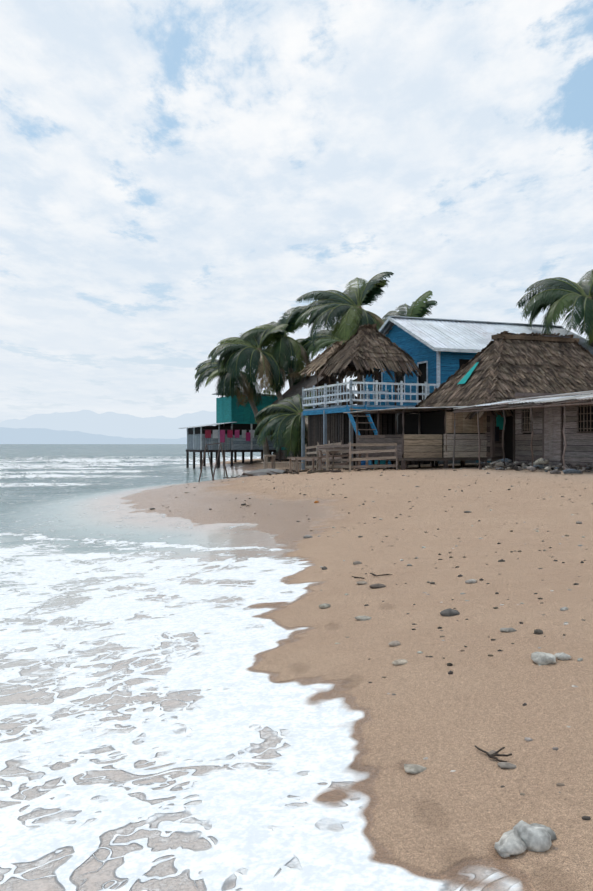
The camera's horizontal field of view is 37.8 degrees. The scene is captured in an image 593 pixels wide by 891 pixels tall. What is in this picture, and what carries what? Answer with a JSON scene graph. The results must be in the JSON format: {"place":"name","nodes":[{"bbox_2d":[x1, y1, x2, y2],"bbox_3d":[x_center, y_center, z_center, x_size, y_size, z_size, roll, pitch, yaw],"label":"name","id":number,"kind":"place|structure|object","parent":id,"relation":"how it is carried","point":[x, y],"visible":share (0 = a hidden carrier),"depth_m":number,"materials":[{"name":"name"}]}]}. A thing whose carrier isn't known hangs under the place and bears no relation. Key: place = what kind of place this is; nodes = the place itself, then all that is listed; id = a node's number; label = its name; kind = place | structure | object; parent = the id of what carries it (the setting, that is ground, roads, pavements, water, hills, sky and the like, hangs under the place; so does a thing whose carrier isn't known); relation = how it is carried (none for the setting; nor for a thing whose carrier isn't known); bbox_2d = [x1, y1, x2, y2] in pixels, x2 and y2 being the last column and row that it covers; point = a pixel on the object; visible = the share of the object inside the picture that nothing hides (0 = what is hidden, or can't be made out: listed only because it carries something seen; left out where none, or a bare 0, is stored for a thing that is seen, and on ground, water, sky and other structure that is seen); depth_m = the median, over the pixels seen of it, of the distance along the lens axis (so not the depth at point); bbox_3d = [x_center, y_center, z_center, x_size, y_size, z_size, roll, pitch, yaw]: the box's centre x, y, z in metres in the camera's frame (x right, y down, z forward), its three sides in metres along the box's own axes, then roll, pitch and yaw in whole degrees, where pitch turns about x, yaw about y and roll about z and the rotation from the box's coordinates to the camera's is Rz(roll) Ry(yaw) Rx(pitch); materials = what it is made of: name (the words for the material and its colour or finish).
{"place":"outdoors","nodes":[
{"label":"outdoors","id":0,"kind":"place"},
{"bbox_2d":[0,444,592,890],"bbox_3d":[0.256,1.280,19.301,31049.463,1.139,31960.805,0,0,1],"label":"ground","id":1,"kind":"structure","parent":0,"point":[192,698],"depth_m":5.22,"materials":[{"name":"brown sand"}]},
{"bbox_2d":[0,427,186,443],"bbox_3d":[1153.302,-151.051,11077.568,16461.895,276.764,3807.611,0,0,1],"label":"mount","id":2,"kind":"object","parent":1,"relation":"on","point":[28,436],"visible":0.23,"depth_m":12553.50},
{"bbox_2d":[0,410,215,438],"bbox_3d":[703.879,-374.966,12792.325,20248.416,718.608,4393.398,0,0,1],"label":"mount","id":3,"kind":"object","parent":1,"relation":"on","point":[114,424],"visible":0.12,"depth_m":14688.82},
{"bbox_2d":[205,362,503,476],"bbox_3d":[-1.151,-0.929,41.292,7.801,4.382,27.104,0,0,-22],"label":"hanging cloth","id":4,"kind":"object","parent":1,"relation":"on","point":[463,380],"visible":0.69,"depth_m":32.72,"materials":[{"name":"fabric"}]},
{"bbox_2d":[150,458,592,857],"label":"rocks","id":5,"kind":"object","parent":1,"relation":"on","point":[521,836],"visible":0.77,"depth_m":5.19,"materials":[{"name":"grey stone"}]},
{"bbox_2d":[186,317,592,468],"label":"plank work","id":6,"kind":"object","parent":1,"relation":"on","point":[380,447],"visible":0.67,"depth_m":35.49,"materials":[{"name":"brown wood"}]},
{"bbox_2d":[178,316,592,428],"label":"tin roofs","id":7,"kind":"structure","parent":6,"relation":"on","point":[452,333],"depth_m":40.34,"materials":[{"name":"metal"}]},
{"bbox_2d":[271,335,592,412],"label":"rusty roofs","id":8,"kind":"structure","parent":6,"relation":"on","point":[296,389],"depth_m":29.20,"materials":[{"name":"metal"}]},
{"bbox_2d":[299,323,592,418],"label":"thatch roofs","id":9,"kind":"structure","parent":6,"relation":"on","point":[508,366],"depth_m":32.53,"materials":[{"name":"brown plant"}]},
{"bbox_2d":[186,360,592,481],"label":"posts","id":10,"kind":"object","parent":1,"relation":"on","point":[318,468],"visible":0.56,"depth_m":29.96,"materials":[{"name":"brown wood"}]},
{"bbox_2d":[188,325,592,468],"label":"dark interiors","id":11,"kind":"object","parent":1,"relation":"on","point":[432,423],"visible":0.1,"depth_m":31.43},
{"bbox_2d":[0,0,592,421],"label":"sky","id":12,"kind":"structure","parent":0,"point":[175,175],"materials":[{"name":"white"}]}
]}

